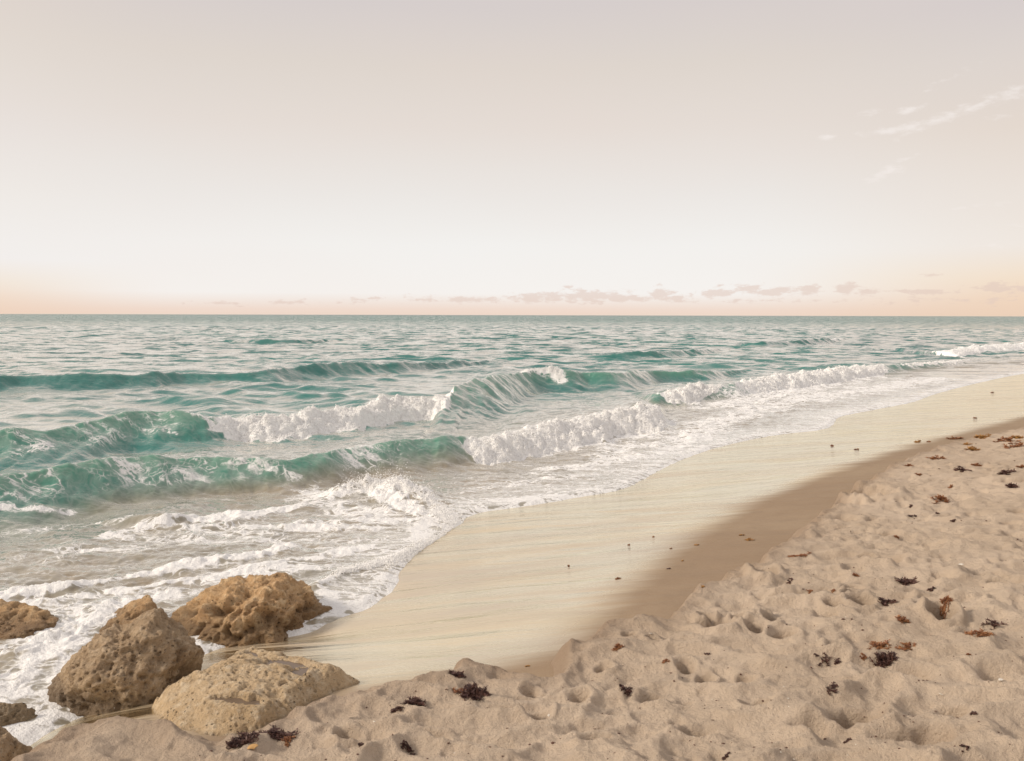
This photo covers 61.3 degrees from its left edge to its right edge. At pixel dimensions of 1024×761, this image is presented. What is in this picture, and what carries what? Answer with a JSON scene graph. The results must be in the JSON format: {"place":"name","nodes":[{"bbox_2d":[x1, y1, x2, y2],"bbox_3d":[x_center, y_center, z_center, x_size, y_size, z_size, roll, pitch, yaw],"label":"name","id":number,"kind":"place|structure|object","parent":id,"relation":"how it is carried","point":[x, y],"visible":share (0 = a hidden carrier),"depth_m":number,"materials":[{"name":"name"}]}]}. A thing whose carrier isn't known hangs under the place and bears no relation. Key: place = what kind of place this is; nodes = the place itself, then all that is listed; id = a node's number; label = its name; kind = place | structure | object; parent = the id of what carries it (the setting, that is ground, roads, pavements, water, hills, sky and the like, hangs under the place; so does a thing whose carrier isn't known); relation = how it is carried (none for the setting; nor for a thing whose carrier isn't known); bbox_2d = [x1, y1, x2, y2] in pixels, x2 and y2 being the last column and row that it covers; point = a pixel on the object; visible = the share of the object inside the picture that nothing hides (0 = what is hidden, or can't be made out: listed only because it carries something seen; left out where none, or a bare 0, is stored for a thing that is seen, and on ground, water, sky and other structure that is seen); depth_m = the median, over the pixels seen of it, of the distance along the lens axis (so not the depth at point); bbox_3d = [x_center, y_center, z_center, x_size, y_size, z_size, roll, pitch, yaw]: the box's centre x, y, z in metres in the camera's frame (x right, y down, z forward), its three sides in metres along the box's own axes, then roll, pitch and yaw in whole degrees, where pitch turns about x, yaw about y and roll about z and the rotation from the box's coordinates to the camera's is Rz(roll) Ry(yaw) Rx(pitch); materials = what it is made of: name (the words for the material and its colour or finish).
{"place":"outdoors","nodes":[
{"label":"outdoors","id":0,"kind":"place"},
{"bbox_2d":[0,314,1023,745],"bbox_3d":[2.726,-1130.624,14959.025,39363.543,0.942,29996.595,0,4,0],"label":"sea water","id":1,"kind":"structure","parent":0,"point":[126,474],"depth_m":16.67,"materials":[{"name":"teal liquid"}]},
{"bbox_2d":[208,389,452,441],"bbox_3d":[-3.006,0.594,16.872,1.160,0.744,6.217,4,6,41],"label":"breaking foam","id":2,"kind":"object","parent":1,"relation":"on","point":[242,422],"visible":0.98,"depth_m":16.22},
{"bbox_2d":[323,521,455,577],"bbox_3d":[-0.942,1.547,8.008,0.410,0.110,2.365,2,5,22],"label":"surf froth","id":3,"kind":"object","parent":1,"relation":"on","point":[382,561],"visible":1,"depth_m":7.71,"materials":[{"name":"white liquid"}]},
{"bbox_2d":[338,459,464,527],"bbox_3d":[-1.215,1.153,9.911,0.974,0.600,2.460,-4,6,-41],"label":"surf froth","id":4,"kind":"object","parent":1,"relation":"on","point":[425,496],"visible":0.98,"depth_m":10.06,"materials":[{"name":"white liquid"}]},
{"bbox_2d":[523,364,565,382],"bbox_3d":[0.902,-0.214,25.563,1.358,0.545,0.712,0,4,0],"label":"surf froth","id":5,"kind":"object","parent":1,"relation":"on","point":[549,367],"visible":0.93,"depth_m":25.55,"materials":[{"name":"white liquid"}]},
{"bbox_2d":[465,402,665,464],"bbox_3d":[1.659,0.765,15.481,1.228,0.640,7.231,3,5,33],"label":"breaking foam","id":6,"kind":"object","parent":1,"relation":"on","point":[574,424],"visible":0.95,"depth_m":14.41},
{"bbox_2d":[665,379,723,403],"bbox_3d":[4.718,0.247,22.073,0.728,0.668,2.992,3,5,35],"label":"breaking foam","id":7,"kind":"object","parent":1,"relation":"on","point":[688,390],"visible":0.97,"depth_m":21.95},
{"bbox_2d":[741,363,887,392],"bbox_3d":[10.626,-0.214,28.656,0.900,0.650,13.029,4,6,40],"label":"breaking foam","id":8,"kind":"object","parent":1,"relation":"on","point":[853,367],"visible":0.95,"depth_m":27.44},
{"bbox_2d":[901,360,963,365],"bbox_3d":[18.496,-0.783,37.511,6.950,0.270,0.512,-4,6,-43],"label":"breaking foam","id":9,"kind":"object","parent":1,"relation":"on","point":[945,362],"visible":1,"depth_m":37.41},
{"bbox_2d":[941,342,1023,355],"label":"breaking foam","id":10,"kind":"object","parent":1,"relation":"on","point":[970,350],"visible":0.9,"depth_m":52.54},
{"bbox_2d":[0,0,1023,315],"label":"sky","id":11,"kind":"structure","parent":0,"point":[232,157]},
{"bbox_2d":[11,427,1023,760],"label":"dry sand","id":12,"kind":"structure","parent":0,"point":[759,649],"depth_m":4.10,"materials":[{"name":"beige sand"}]},
{"bbox_2d":[224,730,259,748],"bbox_3d":[-1.110,1.476,3.567,0.157,0.067,0.108,0,4,0],"label":"seaweed clump","id":13,"kind":"object","parent":12,"relation":"on","point":[244,738],"visible":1,"depth_m":3.55,"materials":[{"name":"brown plant"}]},
{"bbox_2d":[247,744,257,749],"bbox_3d":[-1.052,1.485,3.503,0.046,0.009,0.029,-9,17,-29],"label":"seashell","id":14,"kind":"object","parent":12,"relation":"on","point":[253,746],"visible":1,"depth_m":3.50,"materials":[{"name":"beige"}]},
{"bbox_2d":[151,646,359,735],"bbox_3d":[-1.444,1.657,4.554,1.092,0.321,0.993,3,5,31],"label":"flat rock","id":15,"kind":"object","parent":12,"relation":"on","point":[189,702],"visible":0.91,"depth_m":4.37,"materials":[{"name":"stone"}]},
{"bbox_2d":[215,652,309,704],"bbox_3d":[-1.291,1.549,4.502,0.494,0.001,0.728,0,4,0],"label":"rock pool","id":16,"kind":"object","parent":15,"relation":"on","point":[300,671],"visible":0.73,"depth_m":4.58,"materials":[{"name":"liquid"}]},
{"bbox_2d":[256,724,300,741],"bbox_3d":[-0.998,1.489,3.648,0.228,0.052,0.115,0,4,0],"label":"seaweed clump","id":17,"kind":"object","parent":12,"relation":"on","point":[280,734],"visible":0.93,"depth_m":3.65,"materials":[{"name":"brown plant"}]},
{"bbox_2d":[281,736,295,746],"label":"seaweed clump","id":18,"kind":"object","parent":12,"relation":"on","point":[287,739],"visible":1,"depth_m":3.60,"materials":[{"name":"brown plant"}]},
{"bbox_2d":[390,706,403,712],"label":"seaweed clump","id":19,"kind":"object","parent":12,"relation":"on","point":[395,709],"visible":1,"depth_m":3.84,"materials":[{"name":"brown plant"}]},
{"bbox_2d":[400,739,415,754],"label":"seaweed clump","id":20,"kind":"object","parent":12,"relation":"on","point":[407,746],"visible":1,"depth_m":3.42,"materials":[{"name":"brown plant"}]},
{"bbox_2d":[400,696,426,706],"bbox_3d":[-0.445,1.456,3.919,0.130,0.046,0.087,0,4,0],"label":"seaweed clump","id":21,"kind":"object","parent":12,"relation":"on","point":[416,701],"visible":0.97,"depth_m":3.91,"materials":[{"name":"brown plant"}]},
{"bbox_2d":[448,669,465,677],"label":"seaweed clump","id":22,"kind":"object","parent":12,"relation":"on","point":[458,674],"visible":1,"depth_m":4.20,"materials":[{"name":"brown plant"}]},
{"bbox_2d":[452,687,465,692],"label":"seaweed clump","id":23,"kind":"object","parent":12,"relation":"on","point":[455,690],"visible":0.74,"depth_m":4.02,"materials":[{"name":"brown plant"}]},
{"bbox_2d":[457,681,491,699],"bbox_3d":[-0.168,1.418,3.968,0.154,0.073,0.144,-2,5,-31],"label":"seaweed clump","id":24,"kind":"object","parent":12,"relation":"on","point":[473,691],"visible":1,"depth_m":3.96,"materials":[{"name":"brown plant"}]},
{"bbox_2d":[199,460,1023,760],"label":"weed crumbs","id":25,"kind":"object","parent":12,"relation":"on","point":[716,674],"visible":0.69,"depth_m":3.75,"materials":[{"name":"brown plant"}]},
{"bbox_2d":[611,643,624,650],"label":"seaweed clump","id":26,"kind":"object","parent":12,"relation":"on","point":[617,646],"visible":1,"depth_m":4.52,"materials":[{"name":"brown plant"}]},
{"bbox_2d":[619,683,632,696],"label":"seaweed clump","id":27,"kind":"object","parent":12,"relation":"on","point":[628,690],"visible":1,"depth_m":3.96,"materials":[{"name":"brown plant"}]},
{"bbox_2d":[788,551,811,556],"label":"seaweed clump","id":28,"kind":"object","parent":12,"relation":"on","point":[804,555],"visible":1,"depth_m":6.34,"materials":[{"name":"brown plant"}]},
{"bbox_2d":[814,652,830,665],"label":"seaweed clump","id":29,"kind":"object","parent":12,"relation":"on","point":[825,659],"visible":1,"depth_m":4.21,"materials":[{"name":"black plant"}]},
{"bbox_2d":[826,681,838,694],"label":"seaweed clump","id":30,"kind":"object","parent":12,"relation":"on","point":[833,685],"visible":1,"depth_m":3.75,"materials":[{"name":"brown plant"}]},
{"bbox_2d":[834,658,840,664],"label":"seaweed clump","id":31,"kind":"object","parent":12,"relation":"on","point":[836,661],"visible":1,"depth_m":4.19,"materials":[{"name":"brown plant"}]},
{"bbox_2d":[867,639,890,649],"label":"seaweed clump","id":32,"kind":"object","parent":12,"relation":"on","point":[880,644],"visible":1,"depth_m":4.42,"materials":[{"name":"brown plant"}]},
{"bbox_2d":[869,651,899,668],"bbox_3d":[1.798,1.346,4.178,0.139,0.082,0.097,-2,5,-22],"label":"seaweed clump","id":33,"kind":"object","parent":12,"relation":"on","point":[884,659],"visible":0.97,"depth_m":4.17,"materials":[{"name":"brown plant"}]},
{"bbox_2d":[877,597,897,605],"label":"seaweed clump","id":34,"kind":"object","parent":12,"relation":"on","point":[884,602],"visible":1,"depth_m":5.12,"materials":[{"name":"black plant"}]},
{"bbox_2d":[894,614,910,622],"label":"seaweed clump","id":35,"kind":"object","parent":12,"relation":"on","point":[903,619],"visible":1,"depth_m":4.67,"materials":[{"name":"brown plant"}]},
{"bbox_2d":[894,641,916,649],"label":"seaweed clump","id":36,"kind":"object","parent":12,"relation":"on","point":[907,646],"visible":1,"depth_m":4.38,"materials":[{"name":"brown plant"}]},
{"bbox_2d":[894,576,918,585],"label":"seaweed clump","id":37,"kind":"object","parent":12,"relation":"on","point":[905,581],"visible":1,"depth_m":5.52,"materials":[{"name":"black plant"}]},
{"bbox_2d":[926,455,946,459],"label":"seaweed clump","id":38,"kind":"object","parent":12,"relation":"on","point":[934,457],"visible":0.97,"depth_m":10.60,"materials":[{"name":"brown plant"}]},
{"bbox_2d":[931,494,949,503],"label":"seaweed clump","id":39,"kind":"object","parent":12,"relation":"on","point":[939,497],"visible":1,"depth_m":7.95,"materials":[{"name":"brown plant"}]},
{"bbox_2d":[939,595,953,618],"bbox_3d":[2.401,1.312,4.810,0.097,0.232,0.083,0,4,0],"label":"seaweed clump","id":40,"kind":"object","parent":12,"relation":"on","point":[945,603],"visible":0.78,"depth_m":4.80,"materials":[{"name":"brown plant"}]},
{"bbox_2d":[953,466,971,471],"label":"seaweed clump","id":41,"kind":"object","parent":12,"relation":"on","point":[961,468],"visible":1,"depth_m":9.49,"materials":[{"name":"black plant"}]},
{"bbox_2d":[965,445,980,450],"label":"seaweed clump","id":42,"kind":"object","parent":12,"relation":"on","point":[972,448],"visible":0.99,"depth_m":11.31,"materials":[{"name":"brown plant"}]},
{"bbox_2d":[963,628,993,636],"bbox_3d":[2.369,1.280,4.372,0.154,0.036,0.091,3,5,30],"label":"seaweed clump","id":43,"kind":"object","parent":12,"relation":"on","point":[982,632],"visible":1,"depth_m":4.37,"materials":[{"name":"brown plant"}]},
{"bbox_2d":[973,434,991,438],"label":"seaweed clump","id":44,"kind":"object","parent":12,"relation":"on","point":[980,436],"visible":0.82,"depth_m":12.56,"materials":[{"name":"brown plant"}]},
{"bbox_2d":[980,618,1005,629],"bbox_3d":[2.563,1.302,4.602,0.120,0.058,0.090,-2,5,-23],"label":"seaweed clump","id":45,"kind":"object","parent":12,"relation":"on","point":[994,624],"visible":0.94,"depth_m":4.61,"materials":[{"name":"black plant"}]},
{"bbox_2d":[997,468,1015,474],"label":"seaweed clump","id":46,"kind":"object","parent":12,"relation":"on","point":[1003,472],"visible":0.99,"depth_m":9.07,"materials":[{"name":"black plant"}]},
{"bbox_2d":[993,436,1020,441],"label":"seaweed clump","id":47,"kind":"object","parent":12,"relation":"on","point":[1005,438],"visible":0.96,"depth_m":12.06,"materials":[{"name":"brown plant"}]},
{"bbox_2d":[1005,482,1019,487],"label":"seaweed clump","id":48,"kind":"object","parent":12,"relation":"on","point":[1011,485],"visible":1,"depth_m":8.27,"materials":[{"name":"black plant"}]},
{"bbox_2d":[1003,442,1023,448],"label":"seaweed clump","id":49,"kind":"object","parent":12,"relation":"on","point":[1012,445],"visible":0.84,"depth_m":11.31,"materials":[{"name":"brown plant"}]},
{"bbox_2d":[1012,435,1022,438],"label":"seaweed clump","id":50,"kind":"object","parent":12,"relation":"on","point":[1017,437],"visible":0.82,"depth_m":12.36,"materials":[{"name":"brown plant"}]},
{"bbox_2d":[30,374,1023,747],"bbox_3d":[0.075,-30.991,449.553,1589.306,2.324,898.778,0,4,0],"label":"wet sand","id":51,"kind":"structure","parent":0,"point":[536,588],"depth_m":7.57,"materials":[{"name":"beige sand"}]},
{"bbox_2d":[0,726,32,760],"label":"corner rock","id":52,"kind":"object","parent":51,"relation":"on","point":[11,747],"visible":0.85,"depth_m":3.79,"materials":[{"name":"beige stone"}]},
{"bbox_2d":[0,702,37,726],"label":"sunken stone","id":53,"kind":"object","parent":51,"relation":"on","point":[13,713],"visible":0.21,"depth_m":4.61,"materials":[{"name":"stone"}]},
{"bbox_2d":[0,599,58,638],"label":"shore rock","id":54,"kind":"object","parent":51,"relation":"on","point":[18,619],"visible":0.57,"depth_m":5.91,"materials":[{"name":"stone"}]},
{"bbox_2d":[47,607,204,715],"bbox_3d":[-2.237,1.694,5.098,0.862,0.690,0.903,0,4,0],"label":"boulder","id":55,"kind":"object","parent":51,"relation":"on","point":[147,657],"visible":0.78,"depth_m":4.78,"materials":[{"name":"brown stone"}]},
{"bbox_2d":[99,595,157,631],"bbox_3d":[-2.749,1.819,6.010,0.587,0.541,1.018,-2,5,-28],"label":"rock ledge","id":56,"kind":"object","parent":55,"relation":"attached to","point":[130,612],"visible":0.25,"depth_m":6.00,"materials":[{"name":"stone"}]},
{"bbox_2d":[170,572,332,646],"bbox_3d":[-1.893,1.746,6.340,1.166,0.665,1.238,0,4,0],"label":"craggy rock","id":57,"kind":"object","parent":51,"relation":"on","point":[237,610],"visible":0.62,"depth_m":5.97,"materials":[{"name":"stone"}]},
{"bbox_2d":[946,436,963,439],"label":"seaweed clump","id":58,"kind":"object","parent":51,"relation":"on","point":[953,438],"visible":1,"depth_m":13.63,"materials":[{"name":"brown plant"}]}
]}

